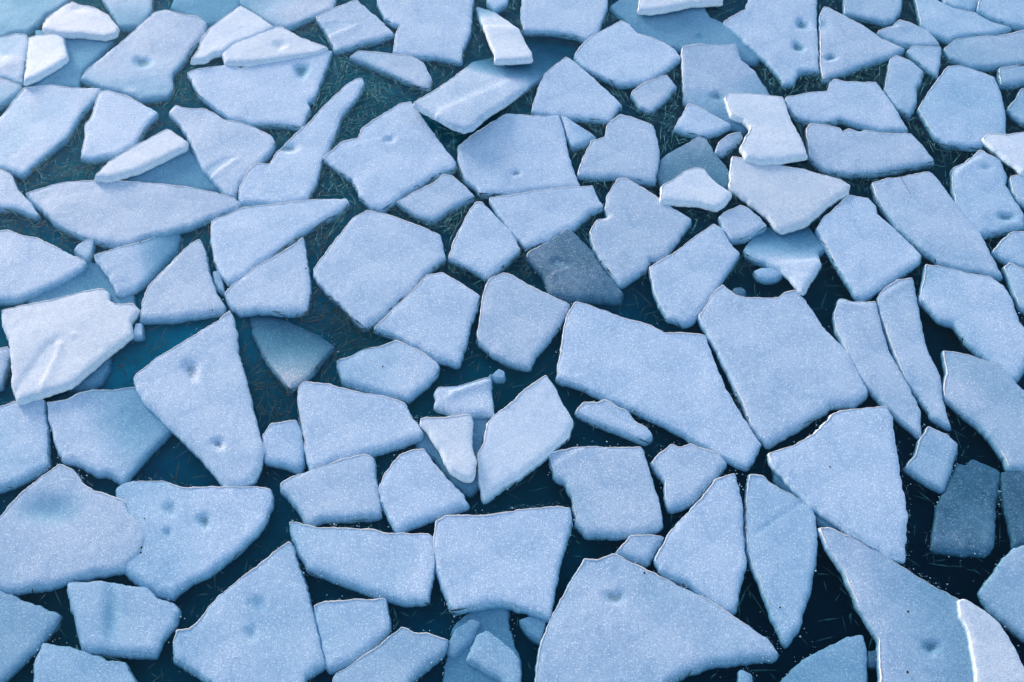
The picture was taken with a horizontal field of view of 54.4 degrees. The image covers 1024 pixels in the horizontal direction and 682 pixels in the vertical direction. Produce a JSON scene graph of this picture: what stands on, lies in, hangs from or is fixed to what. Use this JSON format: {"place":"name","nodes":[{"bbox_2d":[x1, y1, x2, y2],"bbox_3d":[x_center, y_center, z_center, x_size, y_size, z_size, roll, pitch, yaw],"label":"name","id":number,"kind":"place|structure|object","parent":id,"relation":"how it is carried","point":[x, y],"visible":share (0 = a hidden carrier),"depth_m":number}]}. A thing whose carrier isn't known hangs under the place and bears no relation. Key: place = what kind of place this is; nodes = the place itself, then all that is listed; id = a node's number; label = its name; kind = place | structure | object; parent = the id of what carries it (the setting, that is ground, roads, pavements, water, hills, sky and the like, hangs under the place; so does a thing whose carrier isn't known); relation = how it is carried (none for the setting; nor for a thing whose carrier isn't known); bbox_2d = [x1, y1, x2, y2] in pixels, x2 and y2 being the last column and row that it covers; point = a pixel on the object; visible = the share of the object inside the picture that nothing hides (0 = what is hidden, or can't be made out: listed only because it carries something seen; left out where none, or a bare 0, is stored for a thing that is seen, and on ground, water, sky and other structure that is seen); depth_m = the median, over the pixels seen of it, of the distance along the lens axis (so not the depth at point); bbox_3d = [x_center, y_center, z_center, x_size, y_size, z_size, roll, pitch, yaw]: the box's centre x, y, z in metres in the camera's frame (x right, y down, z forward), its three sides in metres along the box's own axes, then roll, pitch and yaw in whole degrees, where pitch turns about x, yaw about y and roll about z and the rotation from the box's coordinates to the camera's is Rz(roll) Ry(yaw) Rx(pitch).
{"place":"outdoors","nodes":[
{"label":"outdoors","id":0,"kind":"place"},
{"bbox_2d":[0,0,1023,681],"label":"lake bed","id":1,"kind":"object","parent":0,"point":[964,582],"visible":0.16,"depth_m":6.00},
{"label":"water","id":2,"kind":"structure","parent":0,"visible":0},
{"bbox_2d":[0,33,28,87],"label":"ice floe","id":3,"kind":"object","parent":2,"relation":"on","point":[13,52],"visible":0.88,"depth_m":7.62},
{"bbox_2d":[0,399,52,493],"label":"ice floe","id":4,"kind":"object","parent":2,"relation":"on","point":[25,450],"visible":0.97,"depth_m":5.70},
{"bbox_2d":[0,591,62,681],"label":"ice floe","id":5,"kind":"object","parent":2,"relation":"on","point":[25,629],"visible":1,"depth_m":5.08},
{"bbox_2d":[0,0,70,36],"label":"sunken floe","id":6,"kind":"object","parent":2,"relation":"in","point":[28,17],"visible":0.94,"depth_m":7.95},
{"bbox_2d":[0,230,87,305],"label":"ice floe","id":7,"kind":"object","parent":2,"relation":"on","point":[32,267],"visible":1,"depth_m":6.43},
{"bbox_2d":[0,85,100,179],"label":"ice floe","id":8,"kind":"object","parent":2,"relation":"on","point":[39,124],"visible":0.98,"depth_m":7.21},
{"bbox_2d":[1,288,140,404],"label":"raised floe","id":9,"kind":"object","parent":2,"relation":"on","point":[63,344],"visible":1,"depth_m":6.08},
{"bbox_2d":[0,464,143,595],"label":"ice floe","id":10,"kind":"object","parent":2,"relation":"on","point":[61,526],"visible":0.99,"depth_m":5.37},
{"bbox_2d":[25,30,119,87],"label":"sunken floe","id":11,"kind":"object","parent":2,"relation":"in","point":[85,55],"visible":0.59,"depth_m":7.64},
{"bbox_2d":[24,33,69,86],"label":"raised floe","id":12,"kind":"object","parent":11,"relation":"on","point":[47,54],"visible":1,"depth_m":7.59},
{"bbox_2d":[42,2,119,41],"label":"raised floe","id":13,"kind":"object","parent":2,"relation":"on","point":[72,20],"visible":1,"depth_m":7.81},
{"bbox_2d":[27,262,136,306],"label":"sunken floe","id":14,"kind":"object","parent":2,"relation":"in","point":[92,276],"visible":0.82,"depth_m":6.38},
{"bbox_2d":[33,643,137,681],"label":"ice floe","id":15,"kind":"object","parent":2,"relation":"on","point":[54,663],"visible":1,"depth_m":4.97},
{"bbox_2d":[47,387,172,485],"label":"ice floe","id":16,"kind":"object","parent":2,"relation":"on","point":[118,435],"visible":0.98,"depth_m":5.74},
{"bbox_2d":[80,90,159,164],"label":"ice floe","id":17,"kind":"object","parent":2,"relation":"on","point":[116,124],"visible":0.98,"depth_m":7.19},
{"bbox_2d":[67,581,181,659],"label":"ice floe","id":18,"kind":"object","parent":2,"relation":"on","point":[114,620],"visible":1,"depth_m":5.11},
{"bbox_2d":[102,0,154,32],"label":"ice floe","id":19,"kind":"object","parent":2,"relation":"on","point":[128,16],"visible":0.95,"depth_m":7.96},
{"bbox_2d":[26,180,241,248],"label":"ice floe","id":20,"kind":"object","parent":2,"relation":"on","point":[115,214],"visible":0.99,"depth_m":6.73},
{"bbox_2d":[94,234,182,298],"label":"ice floe","id":21,"kind":"object","parent":2,"relation":"on","point":[129,270],"visible":0.98,"depth_m":6.46},
{"bbox_2d":[81,10,207,104],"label":"ice floe","id":22,"kind":"object","parent":2,"relation":"on","point":[142,62],"visible":0.99,"depth_m":7.62},
{"bbox_2d":[122,147,219,193],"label":"sunken floe","id":23,"kind":"object","parent":2,"relation":"in","point":[183,170],"visible":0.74,"depth_m":6.95},
{"bbox_2d":[94,129,188,182],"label":"raised floe","id":24,"kind":"object","parent":23,"relation":"on","point":[156,150],"visible":1,"depth_m":6.97},
{"bbox_2d":[139,239,226,324],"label":"ice floe","id":25,"kind":"object","parent":2,"relation":"on","point":[181,288],"visible":1,"depth_m":6.31},
{"bbox_2d":[116,481,274,600],"bbox_3d":[-1.763,1.071,5.391,0.896,0.074,0.692,0,55,0],"label":"ice floe","id":26,"kind":"object","parent":2,"relation":"on","point":[192,535],"visible":0.99,"depth_m":5.40},
{"bbox_2d":[133,310,264,486],"bbox_3d":[-1.852,0.388,5.847,0.655,0.068,1.253,-16,57,-11],"label":"ice floe","id":27,"kind":"object","parent":2,"relation":"on","point":[194,394],"visible":1,"depth_m":5.84},
{"bbox_2d":[169,105,276,199],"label":"ice floe","id":28,"kind":"object","parent":2,"relation":"on","point":[227,154],"visible":0.98,"depth_m":7.08},
{"bbox_2d":[190,6,272,65],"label":"raised floe","id":29,"kind":"object","parent":2,"relation":"in","point":[237,24],"visible":1,"depth_m":7.77},
{"bbox_2d":[173,541,325,681],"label":"ice floe","id":30,"kind":"object","parent":2,"relation":"on","point":[257,623],"visible":1,"depth_m":5.07},
{"bbox_2d":[187,51,332,131],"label":"ice floe","id":31,"kind":"object","parent":2,"relation":"on","point":[283,93],"visible":1,"depth_m":7.41},
{"bbox_2d":[225,237,311,317],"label":"ice floe","id":32,"kind":"object","parent":2,"relation":"on","point":[281,282],"visible":1,"depth_m":6.33},
{"bbox_2d":[222,26,328,67],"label":"raised floe","id":33,"kind":"object","parent":2,"relation":"in","point":[277,43],"visible":1,"depth_m":7.65},
{"bbox_2d":[210,199,350,287],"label":"ice floe","id":34,"kind":"object","parent":2,"relation":"on","point":[244,241],"visible":0.98,"depth_m":6.62},
{"bbox_2d":[262,420,305,474],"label":"ice floe","id":35,"kind":"object","parent":2,"relation":"on","point":[282,441],"visible":1,"depth_m":5.68},
{"bbox_2d":[239,0,337,31],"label":"ice floe","id":36,"kind":"object","parent":2,"relation":"on","point":[289,15],"visible":0.96,"depth_m":7.96},
{"bbox_2d":[248,315,335,393],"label":"sunken floe","id":37,"kind":"object","parent":2,"relation":"in","point":[292,355],"visible":0.98,"depth_m":6.11},
{"bbox_2d":[238,78,364,206],"bbox_3d":[-1.501,-1.439,7.143,0.522,0.074,1.430,11,56,8],"label":"ice floe","id":38,"kind":"object","parent":2,"relation":"on","point":[291,171],"visible":0.99,"depth_m":6.97},
{"bbox_2d":[280,454,382,526],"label":"ice floe","id":39,"kind":"object","parent":2,"relation":"on","point":[343,490],"visible":1,"depth_m":5.52},
{"bbox_2d":[314,598,391,674],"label":"ice floe","id":40,"kind":"object","parent":2,"relation":"on","point":[350,630],"visible":1,"depth_m":5.08},
{"bbox_2d":[316,0,394,55],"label":"ice floe","id":41,"kind":"object","parent":2,"relation":"on","point":[347,26],"visible":0.98,"depth_m":7.82},
{"bbox_2d":[297,381,424,469],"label":"ice floe","id":42,"kind":"object","parent":2,"relation":"on","point":[337,423],"visible":0.99,"depth_m":5.76},
{"bbox_2d":[289,522,434,607],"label":"ice floe","id":43,"kind":"object","parent":2,"relation":"on","point":[398,569],"visible":1,"depth_m":5.29},
{"bbox_2d":[313,210,446,332],"bbox_3d":[-0.902,-0.503,6.483,0.731,0.068,0.893,32,61,20],"label":"ice floe","id":44,"kind":"object","parent":2,"relation":"on","point":[371,268],"visible":0.98,"depth_m":6.45},
{"bbox_2d":[336,340,439,403],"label":"ice floe","id":45,"kind":"object","parent":2,"relation":"on","point":[405,373],"visible":0.99,"depth_m":5.98},
{"bbox_2d":[323,101,456,212],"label":"ice floe","id":46,"kind":"object","parent":2,"relation":"on","point":[398,152],"visible":0.99,"depth_m":7.00},
{"bbox_2d":[332,627,448,681],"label":"ice floe","id":47,"kind":"object","parent":2,"relation":"on","point":[402,654],"visible":1,"depth_m":4.99},
{"bbox_2d":[349,51,432,92],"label":"ice floe","id":48,"kind":"object","parent":2,"relation":"on","point":[409,69],"visible":0.98,"depth_m":7.57},
{"bbox_2d":[378,448,469,532],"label":"ice floe","id":49,"kind":"object","parent":2,"relation":"on","point":[417,488],"visible":1,"depth_m":5.51},
{"bbox_2d":[376,0,474,66],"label":"ice floe","id":50,"kind":"object","parent":2,"relation":"on","point":[438,30],"visible":1,"depth_m":7.83},
{"bbox_2d":[373,272,480,368],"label":"ice floe","id":51,"kind":"object","parent":2,"relation":"on","point":[433,315],"visible":1,"depth_m":6.19},
{"bbox_2d":[397,174,474,225],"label":"ice floe","id":52,"kind":"object","parent":2,"relation":"on","point":[440,197],"visible":1,"depth_m":6.78},
{"bbox_2d":[415,419,488,497],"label":"sunken floe","id":53,"kind":"object","parent":2,"relation":"in","point":[470,490],"visible":0.43,"depth_m":5.70},
{"bbox_2d":[419,414,476,482],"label":"raised floe","id":54,"kind":"object","parent":53,"relation":"on","point":[450,437],"visible":1,"depth_m":5.66},
{"bbox_2d":[433,374,494,419],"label":"ice floe","id":55,"kind":"object","parent":2,"relation":"on","point":[474,399],"visible":0.98,"depth_m":5.86},
{"bbox_2d":[442,609,521,681],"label":"sunken floe","id":56,"kind":"object","parent":2,"relation":"in","point":[495,622],"visible":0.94,"depth_m":5.08},
{"bbox_2d":[466,631,521,681],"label":"ice chunk","id":57,"kind":"object","parent":56,"relation":"on","point":[491,656],"visible":1,"depth_m":5.00},
{"bbox_2d":[448,201,519,282],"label":"ice floe","id":58,"kind":"object","parent":2,"relation":"on","point":[484,245],"visible":1,"depth_m":6.54},
{"bbox_2d":[413,44,568,133],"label":"raised floe","id":59,"kind":"object","parent":2,"relation":"in","point":[472,97],"visible":0.78,"depth_m":7.35},
{"bbox_2d":[475,7,532,65],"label":"raised floe","id":60,"kind":"object","parent":59,"relation":"on","point":[506,42],"visible":1,"depth_m":7.68},
{"bbox_2d":[433,506,572,622],"bbox_3d":[-0.048,1.181,5.309,0.764,0.066,0.652,0,55,0],"label":"ice floe","id":61,"kind":"object","parent":2,"relation":"on","point":[500,560],"visible":1,"depth_m":5.29},
{"bbox_2d":[1,0,1021,284],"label":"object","id":62,"kind":"structure","parent":2,"relation":"on","point":[445,128],"depth_m":7.26},
{"bbox_2d":[0,0,1023,681],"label":"thin skim ice","id":63,"kind":"structure","parent":2,"relation":"on","point":[454,268],"depth_m":6.61},
{"bbox_2d":[457,114,579,198],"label":"ice floe","id":64,"kind":"object","parent":2,"relation":"on","point":[508,154],"visible":1,"depth_m":7.00},
{"bbox_2d":[476,273,569,371],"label":"ice floe","id":65,"kind":"object","parent":2,"relation":"on","point":[521,322],"visible":1,"depth_m":6.19},
{"bbox_2d":[476,375,573,504],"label":"ice floe","id":66,"kind":"object","parent":2,"relation":"on","point":[529,428],"visible":1,"depth_m":5.70},
{"bbox_2d":[489,185,603,251],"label":"ice floe","id":67,"kind":"object","parent":2,"relation":"on","point":[529,220],"visible":0.97,"depth_m":6.72},
{"bbox_2d":[520,0,607,43],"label":"ice floe","id":68,"kind":"object","parent":2,"relation":"on","point":[581,20],"visible":0.99,"depth_m":7.90},
{"bbox_2d":[526,229,623,305],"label":"ice floe","id":69,"kind":"object","parent":2,"relation":"on","point":[560,261],"visible":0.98,"depth_m":6.42},
{"bbox_2d":[531,57,621,125],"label":"ice floe","id":70,"kind":"object","parent":2,"relation":"on","point":[570,89],"visible":1,"depth_m":7.36},
{"bbox_2d":[548,446,662,540],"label":"ice floe","id":71,"kind":"object","parent":2,"relation":"on","point":[613,493],"visible":0.98,"depth_m":5.52},
{"bbox_2d":[574,399,652,445],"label":"ice floe","id":72,"kind":"object","parent":2,"relation":"on","point":[619,421],"visible":1,"depth_m":5.78},
{"bbox_2d":[577,114,659,187],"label":"ice floe","id":73,"kind":"object","parent":2,"relation":"on","point":[625,146],"visible":1,"depth_m":7.02},
{"bbox_2d":[573,20,680,89],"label":"ice floe","id":74,"kind":"object","parent":2,"relation":"on","point":[620,53],"visible":0.99,"depth_m":7.62},
{"bbox_2d":[589,178,691,288],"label":"ice floe","id":75,"kind":"object","parent":2,"relation":"on","point":[636,232],"visible":1,"depth_m":6.61},
{"bbox_2d":[630,75,676,115],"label":"ice floe","id":76,"kind":"object","parent":2,"relation":"on","point":[650,96],"visible":0.99,"depth_m":7.39},
{"bbox_2d":[534,553,778,681],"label":"ice floe","id":77,"kind":"object","parent":2,"relation":"on","point":[616,618],"visible":1,"depth_m":5.06},
{"bbox_2d":[555,302,761,471],"bbox_3d":[0.905,0.197,5.996,1.415,0.068,0.751,25,59,16],"label":"ice floe","id":78,"kind":"object","parent":2,"relation":"on","point":[671,381],"visible":0.99,"depth_m":5.95},
{"bbox_2d":[609,0,759,66],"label":"sunken floe","id":79,"kind":"object","parent":2,"relation":"in","point":[677,31],"visible":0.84,"depth_m":7.86},
{"bbox_2d":[650,444,726,513],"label":"ice floe","id":80,"kind":"object","parent":2,"relation":"on","point":[687,474],"visible":1,"depth_m":5.59},
{"bbox_2d":[656,136,728,189],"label":"sunken floe","id":81,"kind":"object","parent":2,"relation":"in","point":[697,152],"visible":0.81,"depth_m":7.00},
{"bbox_2d":[659,167,731,211],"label":"raised floe","id":82,"kind":"object","parent":81,"relation":"on","point":[700,188],"visible":1,"depth_m":6.78},
{"bbox_2d":[648,224,739,328],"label":"ice floe","id":83,"kind":"object","parent":2,"relation":"on","point":[688,278],"visible":1,"depth_m":6.40},
{"bbox_2d":[653,473,746,614],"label":"ice floe","id":84,"kind":"object","parent":2,"relation":"on","point":[701,551],"visible":1,"depth_m":5.33},
{"bbox_2d":[680,43,769,135],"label":"ice floe","id":85,"kind":"object","parent":2,"relation":"on","point":[713,76],"visible":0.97,"depth_m":7.48},
{"bbox_2d":[673,103,730,139],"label":"ice floe","id":86,"kind":"object","parent":85,"relation":"on","point":[697,121],"visible":0.99,"depth_m":7.19},
{"bbox_2d":[717,205,766,244],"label":"ice floe","id":87,"kind":"object","parent":2,"relation":"on","point":[736,224],"visible":0.99,"depth_m":6.64},
{"bbox_2d":[724,93,807,165],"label":"raised floe","id":88,"kind":"object","parent":2,"relation":"on","point":[772,137],"visible":1,"depth_m":7.12},
{"bbox_2d":[723,0,819,89],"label":"ice floe","id":89,"kind":"object","parent":2,"relation":"on","point":[779,38],"visible":0.99,"depth_m":7.78},
{"bbox_2d":[743,474,817,648],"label":"ice floe","id":90,"kind":"object","parent":2,"relation":"on","point":[781,536],"visible":0.99,"depth_m":5.33},
{"bbox_2d":[697,285,867,448],"bbox_3d":[1.640,0.078,6.078,0.795,0.069,1.169,-13,56,-9],"label":"ice floe","id":91,"kind":"object","parent":2,"relation":"on","point":[786,363],"visible":1,"depth_m":6.01},
{"bbox_2d":[742,226,824,295],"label":"sunken floe","id":92,"kind":"object","parent":2,"relation":"in","point":[792,258],"visible":0.86,"depth_m":6.51},
{"bbox_2d":[728,156,849,234],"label":"ice floe","id":93,"kind":"object","parent":2,"relation":"on","point":[782,200],"visible":1,"depth_m":6.79},
{"bbox_2d":[780,635,867,681],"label":"ice floe","id":94,"kind":"object","parent":2,"relation":"on","point":[845,659],"visible":1,"depth_m":4.99},
{"bbox_2d":[767,406,907,563],"bbox_3d":[1.833,0.787,5.566,0.769,0.068,0.965,0,55,0],"label":"ice floe","id":95,"kind":"object","parent":2,"relation":"on","point":[855,491],"visible":1,"depth_m":5.56},
{"bbox_2d":[784,79,907,132],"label":"ice floe","id":96,"kind":"object","parent":2,"relation":"on","point":[869,106],"visible":0.98,"depth_m":7.30},
{"bbox_2d":[817,7,904,84],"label":"ice floe","id":97,"kind":"object","parent":2,"relation":"on","point":[846,45],"visible":0.99,"depth_m":7.69},
{"bbox_2d":[815,195,920,301],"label":"ice floe","id":98,"kind":"object","parent":2,"relation":"on","point":[870,252],"visible":1,"depth_m":6.53},
{"bbox_2d":[804,123,933,178],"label":"ice floe","id":99,"kind":"object","parent":2,"relation":"on","point":[847,153],"visible":1,"depth_m":7.04},
{"bbox_2d":[842,0,901,27],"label":"ice floe","id":100,"kind":"object","parent":2,"relation":"on","point":[882,13],"visible":0.99,"depth_m":7.96},
{"bbox_2d":[831,299,921,439],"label":"ice floe","id":101,"kind":"object","parent":2,"relation":"on","point":[857,329],"visible":0.99,"depth_m":6.02},
{"bbox_2d":[817,527,972,681],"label":"ice floe","id":102,"kind":"object","parent":2,"relation":"on","point":[924,639],"visible":0.95,"depth_m":5.12},
{"bbox_2d":[956,599,1023,681],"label":"raised floe","id":103,"kind":"object","parent":102,"relation":"on","point":[994,656],"visible":1,"depth_m":5.00},
{"bbox_2d":[883,55,922,119],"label":"ice floe","id":104,"kind":"object","parent":2,"relation":"on","point":[903,80],"visible":1,"depth_m":7.46},
{"bbox_2d":[875,278,950,430],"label":"ice floe","id":105,"kind":"object","parent":2,"relation":"on","point":[899,315],"visible":0.98,"depth_m":6.08},
{"bbox_2d":[902,426,957,493],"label":"ice floe","id":106,"kind":"object","parent":2,"relation":"on","point":[930,462],"visible":1,"depth_m":5.64},
{"bbox_2d":[870,172,1002,281],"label":"ice floe","id":107,"kind":"object","parent":2,"relation":"on","point":[926,214],"visible":1,"depth_m":6.66},
{"bbox_2d":[916,65,1005,151],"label":"ice floe","id":108,"kind":"object","parent":2,"relation":"on","point":[961,108],"visible":0.99,"depth_m":7.29},
{"bbox_2d":[912,0,1011,45],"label":"ice floe","id":109,"kind":"object","parent":2,"relation":"on","point":[943,22],"visible":0.98,"depth_m":7.87},
{"bbox_2d":[929,459,999,557],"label":"ice floe","id":110,"kind":"object","parent":2,"relation":"on","point":[967,499],"visible":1,"depth_m":5.46},
{"bbox_2d":[917,264,1023,382],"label":"ice floe","id":111,"kind":"object","parent":2,"relation":"on","point":[977,312],"visible":0.98,"depth_m":6.23},
{"bbox_2d":[940,351,1023,474],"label":"ice floe","id":112,"kind":"object","parent":2,"relation":"on","point":[985,397],"visible":1,"depth_m":5.86},
{"bbox_2d":[942,30,1023,72],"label":"ice floe","id":113,"kind":"object","parent":2,"relation":"on","point":[983,54],"visible":0.98,"depth_m":7.67},
{"bbox_2d":[949,150,1023,239],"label":"ice floe","id":114,"kind":"object","parent":2,"relation":"on","point":[983,199],"visible":0.98,"depth_m":6.80},
{"bbox_2d":[977,545,1023,642],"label":"ice floe","id":115,"kind":"object","parent":2,"relation":"on","point":[1000,593],"visible":0.98,"depth_m":5.19},
{"bbox_2d":[982,132,1023,175],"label":"raised floe","id":116,"kind":"object","parent":2,"relation":"on","point":[1008,149],"visible":1,"depth_m":7.04},
{"bbox_2d":[999,472,1023,548],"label":"ice floe","id":117,"kind":"object","parent":2,"relation":"on","point":[1011,484],"visible":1,"depth_m":5.50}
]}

